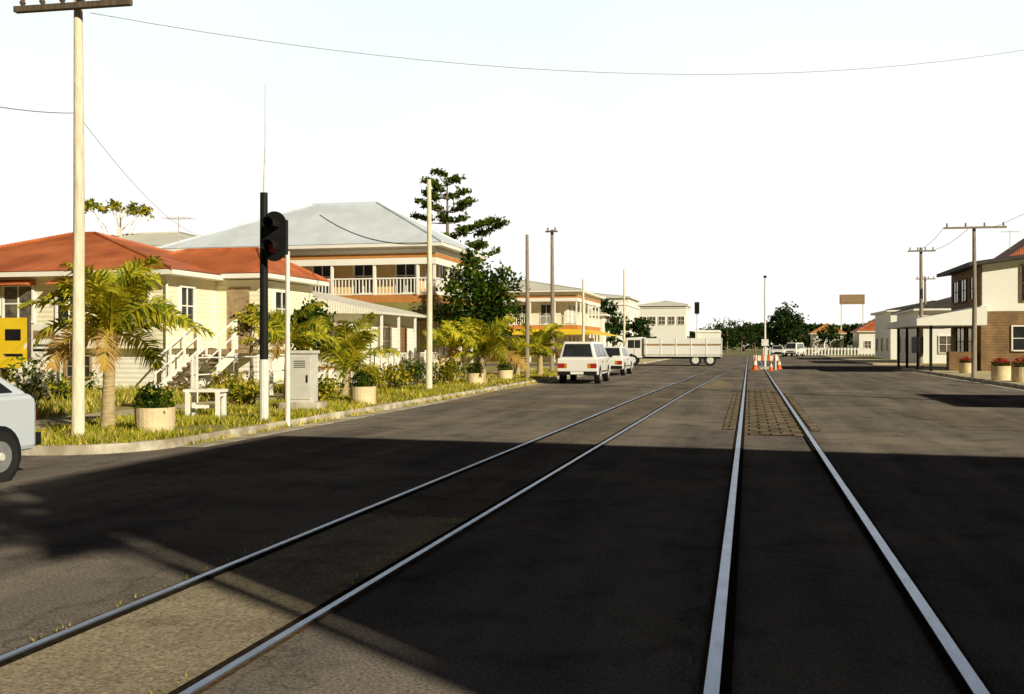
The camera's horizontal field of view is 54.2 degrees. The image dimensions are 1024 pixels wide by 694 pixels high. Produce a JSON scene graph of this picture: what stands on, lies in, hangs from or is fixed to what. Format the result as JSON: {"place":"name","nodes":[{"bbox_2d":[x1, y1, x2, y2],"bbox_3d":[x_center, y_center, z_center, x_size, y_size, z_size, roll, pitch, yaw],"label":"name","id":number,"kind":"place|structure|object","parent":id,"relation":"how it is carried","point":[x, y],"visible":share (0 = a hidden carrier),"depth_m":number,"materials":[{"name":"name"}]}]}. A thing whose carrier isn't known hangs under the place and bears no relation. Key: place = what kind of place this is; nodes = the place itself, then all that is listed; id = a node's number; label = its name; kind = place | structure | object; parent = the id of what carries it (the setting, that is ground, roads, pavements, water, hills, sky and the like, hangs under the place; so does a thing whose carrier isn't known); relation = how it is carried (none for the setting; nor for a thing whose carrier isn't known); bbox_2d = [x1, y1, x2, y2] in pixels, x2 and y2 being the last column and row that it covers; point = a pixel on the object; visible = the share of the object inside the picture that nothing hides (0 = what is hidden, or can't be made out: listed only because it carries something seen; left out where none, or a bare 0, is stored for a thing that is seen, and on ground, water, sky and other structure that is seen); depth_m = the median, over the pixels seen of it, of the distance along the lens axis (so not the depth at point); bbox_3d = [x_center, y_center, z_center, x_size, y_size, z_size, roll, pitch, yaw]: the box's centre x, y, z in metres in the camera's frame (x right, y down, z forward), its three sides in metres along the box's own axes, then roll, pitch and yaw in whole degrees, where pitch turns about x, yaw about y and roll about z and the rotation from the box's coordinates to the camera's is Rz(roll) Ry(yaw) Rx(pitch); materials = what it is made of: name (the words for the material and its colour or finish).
{"place":"outdoors","nodes":[
{"label":"outdoors","id":0,"kind":"place"},
{"bbox_2d":[35,366,536,418],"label":"house yard ground","id":1,"kind":"structure","parent":0,"point":[128,407],"depth_m":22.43,"materials":[{"name":"green plant"}]},
{"bbox_2d":[0,315,30,376],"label":"yellow sign","id":2,"kind":"object","parent":1,"relation":"on","point":[15,335],"visible":0.71,"depth_m":21.96,"materials":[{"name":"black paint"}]},
{"bbox_2d":[2,343,67,411],"bbox_3d":[-9.131,0.616,19.068,1.049,1.406,0.931,0,0,-35],"label":"garden shrub","id":3,"kind":"object","parent":1,"relation":"on","point":[31,380],"visible":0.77,"depth_m":18.96,"materials":[{"name":"green plant"}]},
{"bbox_2d":[31,324,60,400],"bbox_3d":[-11.203,0.379,24.022,0.840,1.850,0.116,0,0,13],"label":"notice board","id":4,"kind":"object","parent":1,"relation":"on","point":[36,329],"visible":0.31,"depth_m":23.99,"materials":[{"name":"white paint"}]},
{"bbox_2d":[10,367,102,401],"bbox_3d":[-10.851,0.862,24.146,1.810,0.949,2.047,0,0,13],"label":"garden shrub","id":5,"kind":"object","parent":1,"relation":"on","point":[62,386],"visible":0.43,"depth_m":24.09,"materials":[{"name":"green plant"}]},
{"bbox_2d":[85,198,154,237],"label":"gum tree","id":6,"kind":"object","parent":1,"relation":"on","point":[132,209],"visible":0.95,"depth_m":59.60,"materials":[{"name":"plant"}]},
{"bbox_2d":[0,275,312,389],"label":"walls","id":7,"kind":"structure","parent":1,"relation":"on","point":[211,304],"depth_m":31.21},
{"bbox_2d":[0,232,235,280],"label":"roof","id":8,"kind":"structure","parent":7,"relation":"on","point":[41,257],"depth_m":31.66,"materials":[{"name":"red metal"}]},
{"bbox_2d":[0,279,284,378],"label":"windows and doors","id":9,"kind":"structure","parent":7,"relation":"attached to","point":[14,294],"depth_m":30.83,"materials":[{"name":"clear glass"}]},
{"bbox_2d":[113,247,329,285],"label":"roof","id":10,"kind":"structure","parent":7,"relation":"on","point":[242,263],"depth_m":33.44,"materials":[{"name":"red metal"}]},
{"bbox_2d":[161,216,192,389],"bbox_3d":[-14.670,-1.664,33.394,10.530,5.900,5.470,0,0,13],"label":"antenna and downpipes","id":11,"kind":"object","parent":1,"relation":"on","point":[166,333],"visible":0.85,"depth_m":29.55,"materials":[{"name":"grey metal"}]},
{"bbox_2d":[154,319,257,392],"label":"stairs","id":12,"kind":"structure","parent":1,"relation":"on","point":[185,366],"depth_m":29.88,"materials":[{"name":"white paint"}]},
{"bbox_2d":[228,301,272,391],"bbox_3d":[-7.016,0.072,27.038,1.080,2.653,1.076,0,0,44],"label":"garden tree","id":13,"kind":"object","parent":1,"relation":"on","point":[250,308],"visible":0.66,"depth_m":26.94,"materials":[{"name":"green plant"}]},
{"bbox_2d":[310,291,433,380],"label":"white cottage","id":14,"kind":"structure","parent":1,"relation":"on","point":[396,327],"depth_m":37.69,"materials":[{"name":"metal"}]},
{"bbox_2d":[321,314,415,377],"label":"windows and posts","id":15,"kind":"structure","parent":14,"relation":"in","point":[385,334],"depth_m":37.94,"materials":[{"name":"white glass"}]},
{"bbox_2d":[35,366,555,430],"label":"footpath","id":16,"kind":"structure","parent":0,"point":[48,421],"depth_m":19.68,"materials":[{"name":"grey concrete"}]},
{"bbox_2d":[207,368,258,400],"bbox_3d":[-6.702,0.921,24.018,1.188,0.864,1.285,0,0,13],"label":"garden shrub","id":17,"kind":"object","parent":16,"relation":"on","point":[239,378],"visible":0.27,"depth_m":23.90,"materials":[{"name":"green plant"}]},
{"bbox_2d":[193,350,445,402],"bbox_3d":[-5.117,0.712,32.969,0.080,1.150,19.800,0,0,13],"label":"yard fence","id":18,"kind":"object","parent":16,"relation":"on","point":[236,356],"visible":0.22,"depth_m":30.08,"materials":[{"name":"white paint"}]},
{"bbox_2d":[158,201,495,375],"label":"corner hotel","id":19,"kind":"structure","parent":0,"point":[347,264],"depth_m":44.71,"materials":[{"name":"white paint"}]},
{"bbox_2d":[312,264,457,355],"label":"windows","id":20,"kind":"structure","parent":19,"relation":"in","point":[401,270],"depth_m":45.02,"materials":[{"name":"clear glass"}]},
{"bbox_2d":[464,362,556,363],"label":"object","id":21,"kind":"structure","parent":0,"point":[529,362],"depth_m":78.96,"materials":[{"name":"soil"}]},
{"bbox_2d":[593,298,620,345],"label":"street tree","id":22,"kind":"object","parent":21,"relation":"on","point":[604,308],"visible":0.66,"depth_m":95.90,"materials":[{"name":"green plant"}]},
{"bbox_2d":[609,311,630,345],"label":"street tree","id":23,"kind":"object","parent":21,"relation":"on","point":[617,331],"visible":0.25,"depth_m":99.03,"materials":[{"name":"green plant"}]},
{"bbox_2d":[0,456,1023,693],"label":"road","id":24,"kind":"structure","parent":0,"point":[575,583],"depth_m":6.29,"materials":[{"name":"grey asphalt"}]},
{"bbox_2d":[0,377,40,482],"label":"parked hatchback","id":25,"kind":"object","parent":24,"relation":"on","point":[18,433],"visible":1,"depth_m":10.75,"materials":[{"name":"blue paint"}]},
{"bbox_2d":[0,0,1023,345],"label":"sky","id":26,"kind":"structure","parent":0,"point":[821,185],"materials":[{"name":"white"}]},
{"bbox_2d":[21,446,1023,485],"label":"road","id":27,"kind":"structure","parent":0,"point":[907,473],"depth_m":12.14,"materials":[{"name":"grey asphalt"}]},
{"bbox_2d":[21,438,179,454],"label":"kerb","id":28,"kind":"structure","parent":27,"relation":"on","point":[120,447],"depth_m":13.34,"materials":[{"name":"concrete"}]},
{"bbox_2d":[457,280,617,361],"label":"verandah hotel","id":29,"kind":"structure","parent":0,"point":[567,307],"depth_m":80.47,"materials":[{"name":"white paint"}]},
{"bbox_2d":[468,304,586,350],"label":"windows","id":30,"kind":"structure","parent":29,"relation":"in","point":[544,308],"depth_m":80.94,"materials":[{"name":"white glass"}]},
{"bbox_2d":[212,356,1023,466],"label":"road","id":31,"kind":"structure","parent":0,"point":[855,415],"depth_m":18.73,"materials":[{"name":"grey asphalt"}]},
{"bbox_2d":[173,375,577,445],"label":"kerb","id":32,"kind":"structure","parent":31,"relation":"on","point":[240,431],"depth_m":19.09,"materials":[{"name":"concrete"}]},
{"bbox_2d":[0,364,761,693],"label":"tram track","id":33,"kind":"structure","parent":31,"relation":"on","point":[210,628],"depth_m":5.93,"materials":[{"name":"metal"}]},
{"bbox_2d":[15,518,454,693],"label":"track weeds","id":34,"kind":"object","parent":33,"relation":"on","point":[356,573],"visible":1,"depth_m":6.25,"materials":[{"name":"green plant"}]},
{"bbox_2d":[180,370,612,446],"bbox_3d":[1.226,1.388,38.661,0.360,0.036,50.200,0,0,13],"label":"gutter","id":35,"kind":"object","parent":31,"relation":"on","point":[227,440],"visible":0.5,"depth_m":18.65,"materials":[{"name":"concrete"}]},
{"bbox_2d":[185,376,569,445],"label":"kerb weeds","id":36,"kind":"object","parent":35,"relation":"on","point":[334,417],"visible":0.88,"depth_m":19.89,"materials":[{"name":"green plant"}]},
{"bbox_2d":[435,384,547,404],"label":"curb","id":37,"kind":"structure","parent":31,"relation":"on","point":[496,393],"depth_m":29.80,"materials":[{"name":"grey concrete"}]},
{"bbox_2d":[557,342,611,383],"bbox_3d":[2.859,0.605,39.065,1.800,1.620,4.365,0,0,12],"label":"station wagon","id":38,"kind":"object","parent":31,"relation":"on","point":[574,359],"visible":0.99,"depth_m":37.11,"materials":[{"name":"white paint"}]},
{"bbox_2d":[604,346,632,375],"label":"parked sedan","id":39,"kind":"object","parent":31,"relation":"on","point":[621,359],"visible":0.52,"depth_m":47.70,"materials":[{"name":"white paint"}]},
{"bbox_2d":[723,393,740,428],"bbox_3d":[5.260,1.394,23.678,0.200,0.001,13.500,0,0,13],"label":"timber track crossing","id":40,"kind":"object","parent":31,"relation":"on","point":[730,421],"visible":1,"depth_m":21.04,"materials":[{"name":"brown wood"}]},
{"bbox_2d":[759,275,768,368],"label":"crossing post","id":41,"kind":"object","parent":31,"relation":"on","point":[764,342],"visible":0.81,"depth_m":59.94,"materials":[{"name":"silver metal"}]},
{"bbox_2d":[741,390,803,435],"bbox_3d":[6.086,1.392,23.996,1.020,0.001,16.500,0,0,13],"label":"timber track crossing","id":42,"kind":"object","parent":31,"relation":"on","point":[768,412],"visible":1,"depth_m":20.14,"materials":[{"name":"brown wood"}]},
{"bbox_2d":[784,343,804,356],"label":"pickup truck","id":43,"kind":"object","parent":31,"relation":"on","point":[791,349],"visible":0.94,"depth_m":124.89,"materials":[{"name":"white paint"}]},
{"bbox_2d":[784,393,820,430],"bbox_3d":[6.661,1.395,23.346,0.160,0.001,13.500,0,0,13],"label":"timber track crossing","id":44,"kind":"object","parent":31,"relation":"on","point":[810,423],"visible":1,"depth_m":20.74,"materials":[{"name":"wood"}]},
{"bbox_2d":[698,356,993,693],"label":"tram track","id":45,"kind":"structure","parent":31,"relation":"on","point":[954,658],"depth_m":5.80,"materials":[{"name":"metal"}]},
{"bbox_2d":[638,306,689,337],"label":"walls","id":46,"kind":"structure","parent":0,"point":[666,330],"depth_m":156.67,"materials":[{"name":"white paint"}]},
{"bbox_2d":[640,316,688,325],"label":"windows","id":47,"kind":"structure","parent":46,"relation":"attached to","point":[671,320],"depth_m":156.57,"materials":[{"name":"white glass"}]},
{"bbox_2d":[462,363,945,368],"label":"cross street road","id":48,"kind":"structure","parent":0,"point":[768,365],"depth_m":67.52,"materials":[{"name":"grey asphalt"}]},
{"bbox_2d":[623,337,722,365],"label":"tray truck","id":49,"kind":"object","parent":48,"relation":"on","point":[694,351],"visible":0.85,"depth_m":68.84,"materials":[{"name":"white paint"}]},
{"bbox_2d":[644,346,873,354],"bbox_3d":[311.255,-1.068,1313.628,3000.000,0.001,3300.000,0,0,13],"label":"ground","id":50,"kind":"structure","parent":0,"point":[745,352],"depth_m":195.99,"materials":[{"name":"concrete"}]},
{"bbox_2d":[111,231,198,246],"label":"pale warehouse","id":51,"kind":"structure","parent":50,"relation":"on","point":[156,239],"depth_m":58.51,"materials":[{"name":"white paint"}]},
{"bbox_2d":[35,376,551,445],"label":"grass verge","id":52,"kind":"object","parent":50,"relation":"on","point":[189,427],"depth_m":16.58,"materials":[{"name":"plant"}]},
{"bbox_2d":[13,0,132,437],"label":"utility pole","id":53,"kind":"object","parent":52,"relation":"on","point":[78,353],"visible":0.94,"depth_m":14.13,"materials":[{"name":"beige wood"}]},
{"bbox_2d":[18,254,215,427],"bbox_3d":[-6.288,-0.080,15.818,2.707,2.801,2.729,0,0,36],"label":"palm tree","id":54,"kind":"object","parent":52,"relation":"on","point":[115,306],"visible":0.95,"depth_m":15.65,"materials":[{"name":"green plant"}]},
{"bbox_2d":[133,382,175,431],"bbox_3d":[-5.465,0.915,15.306,0.662,0.812,0.647,0,0,13],"label":"concrete planter","id":55,"kind":"object","parent":52,"relation":"on","point":[154,413],"visible":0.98,"depth_m":15.11,"materials":[{"name":"concrete"}]},
{"bbox_2d":[183,389,228,417],"bbox_3d":[-5.570,1.040,18.197,0.720,0.550,0.370,0,0,5],"label":"white bench","id":56,"kind":"object","parent":52,"relation":"on","point":[219,393],"visible":0.87,"depth_m":18.07,"materials":[{"name":"paint"}]},
{"bbox_2d":[212,378,258,405],"bbox_3d":[-6.016,0.974,22.014,1.100,0.728,1.153,0,0,13],"label":"garden shrub","id":57,"kind":"object","parent":52,"relation":"on","point":[240,394],"visible":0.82,"depth_m":21.84,"materials":[{"name":"green plant"}]},
{"bbox_2d":[256,83,289,425],"bbox_3d":[-4.149,-1.533,17.319,0.620,6.100,0.765,0,0,13],"label":"railway signal","id":58,"kind":"object","parent":52,"relation":"on","point":[273,235],"visible":0.93,"depth_m":17.34,"materials":[{"name":"black paint"}]},
{"bbox_2d":[244,300,339,399],"bbox_3d":[-5.143,0.103,23.632,2.248,2.404,2.446,0,0,-27],"label":"palm tree","id":59,"kind":"object","parent":52,"relation":"on","point":[276,332],"visible":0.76,"depth_m":23.30,"materials":[{"name":"green plant"}]},
{"bbox_2d":[278,350,326,409],"bbox_3d":[-4.243,0.691,20.301,0.840,1.240,0.600,0,0,6],"label":"relay cabinet","id":60,"kind":"object","parent":52,"relation":"on","point":[304,378],"visible":0.84,"depth_m":20.09,"materials":[{"name":"metal"}]},
{"bbox_2d":[318,373,344,400],"bbox_3d":[-4.412,0.908,23.119,1.259,0.868,1.164,0,0,13],"label":"garden shrub","id":61,"kind":"object","parent":52,"relation":"on","point":[325,388],"visible":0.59,"depth_m":22.84,"materials":[{"name":"green plant"}]},
{"bbox_2d":[299,311,400,397],"bbox_3d":[-4.246,0.216,25.347,2.790,2.251,3.242,0,0,-25],"label":"palm tree","id":62,"kind":"object","parent":52,"relation":"on","point":[348,355],"visible":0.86,"depth_m":25.19,"materials":[{"name":"green plant"}]},
{"bbox_2d":[350,370,375,403],"bbox_3d":[-3.417,0.911,23.016,0.641,0.789,0.640,0,0,13],"label":"concrete planter","id":63,"kind":"object","parent":52,"relation":"on","point":[364,390],"visible":0.99,"depth_m":22.81,"materials":[{"name":"concrete"}]},
{"bbox_2d":[372,361,417,390],"bbox_3d":[-3.519,0.895,30.035,1.319,0.920,1.451,0,0,13],"label":"garden shrub","id":64,"kind":"object","parent":52,"relation":"on","point":[396,379],"visible":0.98,"depth_m":29.74,"materials":[{"name":"green plant"}]},
{"bbox_2d":[401,354,440,385],"bbox_3d":[-3.043,0.760,32.977,1.573,1.076,1.582,0,0,13],"label":"garden shrub","id":65,"kind":"object","parent":52,"relation":"on","point":[418,374],"visible":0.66,"depth_m":32.76,"materials":[{"name":"green plant"}]},
{"bbox_2d":[426,179,431,389],"bbox_3d":[-2.407,-1.681,28.997,0.186,6.351,0.186,0,0,-32],"label":"utility pole","id":66,"kind":"object","parent":52,"relation":"on","point":[429,314],"visible":0.79,"depth_m":28.93,"materials":[{"name":"beige wood"}]},
{"bbox_2d":[418,320,475,378],"bbox_3d":[-2.153,0.123,37.040,2.453,2.312,2.745,0,0,-13],"label":"palm tree","id":67,"kind":"object","parent":52,"relation":"on","point":[446,340],"visible":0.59,"depth_m":36.86,"materials":[{"name":"green plant"}]},
{"bbox_2d":[432,355,473,384],"bbox_3d":[-2.116,0.771,32.925,1.178,1.095,1.852,0,0,-30],"label":"garden shrub","id":68,"kind":"object","parent":52,"relation":"on","point":[443,370],"visible":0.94,"depth_m":32.79,"materials":[{"name":"green plant"}]},
{"bbox_2d":[466,361,483,384],"bbox_3d":[-1.258,0.875,34.000,0.627,0.819,0.598,0,0,-10],"label":"concrete planter","id":69,"kind":"object","parent":52,"relation":"on","point":[478,373],"visible":0.95,"depth_m":33.81,"materials":[{"name":"concrete"}]},
{"bbox_2d":[405,366,558,386],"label":"verge grass","id":70,"kind":"structure","parent":52,"relation":"on","point":[547,373],"depth_m":37.36,"materials":[{"name":"green plant"}]},
{"bbox_2d":[445,315,531,383],"bbox_3d":[-0.773,0.072,34.468,3.213,2.424,3.112,0,0,13],"label":"palm tree","id":71,"kind":"object","parent":52,"relation":"on","point":[488,339],"visible":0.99,"depth_m":34.27,"materials":[{"name":"green plant"}]},
{"bbox_2d":[496,361,512,379],"bbox_3d":[-0.277,0.882,37.998,0.642,0.790,0.619,0,0,13],"label":"concrete planter","id":72,"kind":"object","parent":52,"relation":"on","point":[503,371],"visible":0.92,"depth_m":37.80,"materials":[{"name":"concrete"}]},
{"bbox_2d":[489,338,547,374],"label":"palm tree","id":73,"kind":"object","parent":52,"relation":"on","point":[521,348],"visible":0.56,"depth_m":42.88,"materials":[{"name":"green plant"}]},
{"bbox_2d":[525,235,529,377],"bbox_3d":[0.578,-1.424,38.497,0.186,5.801,0.186,0,0,-32],"label":"utility pole","id":74,"kind":"object","parent":52,"relation":"on","point":[527,320],"visible":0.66,"depth_m":38.43,"materials":[{"name":"brown wood"}]},
{"bbox_2d":[515,322,564,374],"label":"palm tree","id":75,"kind":"object","parent":52,"relation":"on","point":[546,334],"visible":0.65,"depth_m":44.80,"materials":[{"name":"green plant"}]},
{"bbox_2d":[545,227,557,370],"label":"utility pole","id":76,"kind":"object","parent":52,"relation":"on","point":[552,292],"visible":0.88,"depth_m":48.91,"materials":[{"name":"brown wood"}]},
{"bbox_2d":[290,297,336,349],"bbox_3d":[-5.429,-0.026,27.069,1.310,2.848,1.883,0,0,-45],"label":"garden tree","id":77,"kind":"object","parent":50,"relation":"on","point":[315,312],"visible":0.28,"depth_m":26.91,"materials":[{"name":"green plant"}]},
{"bbox_2d":[410,166,511,271],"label":"norfolk pine tree","id":78,"kind":"object","parent":50,"relation":"on","point":[465,204],"visible":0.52,"depth_m":69.10,"materials":[{"name":"green plant"}]},
{"bbox_2d":[432,245,529,366],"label":"fig tree","id":79,"kind":"object","parent":50,"relation":"on","point":[492,292],"visible":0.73,"depth_m":40.38,"materials":[{"name":"green plant"}]},
{"bbox_2d":[589,302,640,335],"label":"two storey building","id":80,"kind":"structure","parent":50,"relation":"on","point":[632,311],"depth_m":119.71,"materials":[{"name":"white paint"}]},
{"bbox_2d":[619,315,656,337],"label":"street tree","id":81,"kind":"object","parent":50,"relation":"on","point":[637,326],"visible":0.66,"depth_m":98.38,"materials":[{"name":"green plant"}]},
{"bbox_2d":[709,316,743,352],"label":"street tree","id":82,"kind":"object","parent":50,"relation":"on","point":[725,336],"visible":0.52,"depth_m":189.76,"materials":[{"name":"green plant"}]},
{"bbox_2d":[726,320,757,352],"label":"street tree","id":83,"kind":"object","parent":50,"relation":"on","point":[745,328],"visible":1,"depth_m":179.21,"materials":[{"name":"green plant"}]},
{"bbox_2d":[743,321,771,352],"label":"street tree","id":84,"kind":"object","parent":50,"relation":"on","point":[756,339],"visible":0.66,"depth_m":194.32,"materials":[{"name":"green plant"}]},
{"bbox_2d":[689,322,864,350],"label":"distant treeline","id":85,"kind":"object","parent":50,"relation":"on","point":[847,328],"visible":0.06,"depth_m":224.25,"materials":[{"name":"green plant"}]},
{"bbox_2d":[761,301,814,354],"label":"fig tree","id":86,"kind":"object","parent":50,"relation":"on","point":[783,333],"visible":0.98,"depth_m":149.19,"materials":[{"name":"green plant"}]},
{"bbox_2d":[763,347,874,354],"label":"white fence","id":87,"kind":"object","parent":50,"relation":"on","point":[835,349],"visible":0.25,"depth_m":143.28,"materials":[{"name":"paint"}]},
{"bbox_2d":[814,323,843,353],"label":"street tree","id":88,"kind":"object","parent":50,"relation":"on","point":[829,335],"visible":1,"depth_m":164.52,"materials":[{"name":"green plant"}]},
{"bbox_2d":[839,294,864,329],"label":"billboard sign","id":89,"kind":"object","parent":50,"relation":"on","point":[853,299],"visible":0.75,"depth_m":174.83,"materials":[{"name":"wood"}]},
{"bbox_2d":[850,319,874,353],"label":"red roofed cottage","id":90,"kind":"structure","parent":50,"relation":"on","point":[863,336],"depth_m":163.21,"materials":[{"name":"white paint"}]},
{"bbox_2d":[875,312,896,358],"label":"walls","id":91,"kind":"structure","parent":50,"relation":"on","point":[881,330],"depth_m":97.87,"materials":[{"name":"white paint"}]},
{"bbox_2d":[891,297,950,362],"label":"corner store","id":92,"kind":"structure","parent":50,"relation":"on","point":[941,342],"depth_m":73.93,"materials":[{"name":"white paint"}]},
{"bbox_2d":[900,335,950,353],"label":"windows","id":93,"kind":"structure","parent":92,"relation":"in","point":[944,341],"depth_m":73.65,"materials":[{"name":"white glass"}]},
{"bbox_2d":[908,247,935,369],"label":"utility pole","id":94,"kind":"object","parent":50,"relation":"on","point":[920,302],"visible":0.91,"depth_m":53.71,"materials":[{"name":"brown wood"}]},
{"bbox_2d":[902,367,1023,388],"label":"kerb","id":95,"kind":"structure","parent":50,"relation":"on","point":[1015,385],"depth_m":40.64,"materials":[{"name":"concrete"}]},
{"bbox_2d":[810,334,843,353],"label":"walls","id":96,"kind":"structure","parent":0,"point":[813,340],"depth_m":168.51,"materials":[{"name":"white paint"}]},
{"bbox_2d":[828,356,915,364],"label":"footpath","id":97,"kind":"structure","parent":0,"point":[880,362],"depth_m":86.91,"materials":[{"name":"concrete"}]},
{"bbox_2d":[912,368,1023,384],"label":"footpath","id":98,"kind":"structure","parent":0,"point":[984,374],"depth_m":47.16,"materials":[{"name":"concrete"}]},
{"bbox_2d":[944,222,1006,377],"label":"utility pole","id":99,"kind":"object","parent":98,"relation":"on","point":[974,329],"visible":0.96,"depth_m":40.89,"materials":[{"name":"brown wood"}]},
{"bbox_2d":[991,357,1010,379],"bbox_3d":[18.783,0.837,38.406,0.780,0.878,0.748,0,0,13],"label":"concrete planter","id":100,"kind":"object","parent":98,"relation":"on","point":[1000,370],"visible":0.97,"depth_m":38.18,"materials":[{"name":"concrete"}]},
{"bbox_2d":[1011,357,1023,381],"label":"concrete planter","id":101,"kind":"object","parent":98,"relation":"on","point":[1017,372],"visible":0.99,"depth_m":36.32,"materials":[{"name":"concrete"}]},
{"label":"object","id":102,"kind":"structure","parent":0,"visible":0},
{"bbox_2d":[886,231,1023,370],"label":"timber shop","id":103,"kind":"structure","parent":102,"relation":"on","point":[1000,305],"depth_m":51.66,"materials":[{"name":"white paint"}]},
{"bbox_2d":[952,265,1023,351],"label":"windows","id":104,"kind":"structure","parent":103,"relation":"in","point":[1017,331],"depth_m":54.69,"materials":[{"name":"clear glass"}]},
{"bbox_3d":[15.131,-3.192,21.937,2.002,9.401,0.426,0,0,13],"label":"utility pole","id":105,"kind":"object","parent":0,"visible":0},
{"bbox_2d":[93,13,1021,74],"bbox_3d":[4.584,-5.966,18.066,22.517,2.843,0.008,0,0,-20],"label":"overhead wire","id":106,"kind":"object","parent":105,"relation":"attached to","point":[530,68],"visible":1,"depth_m":16.44,"materials":[{"name":"black metal"}]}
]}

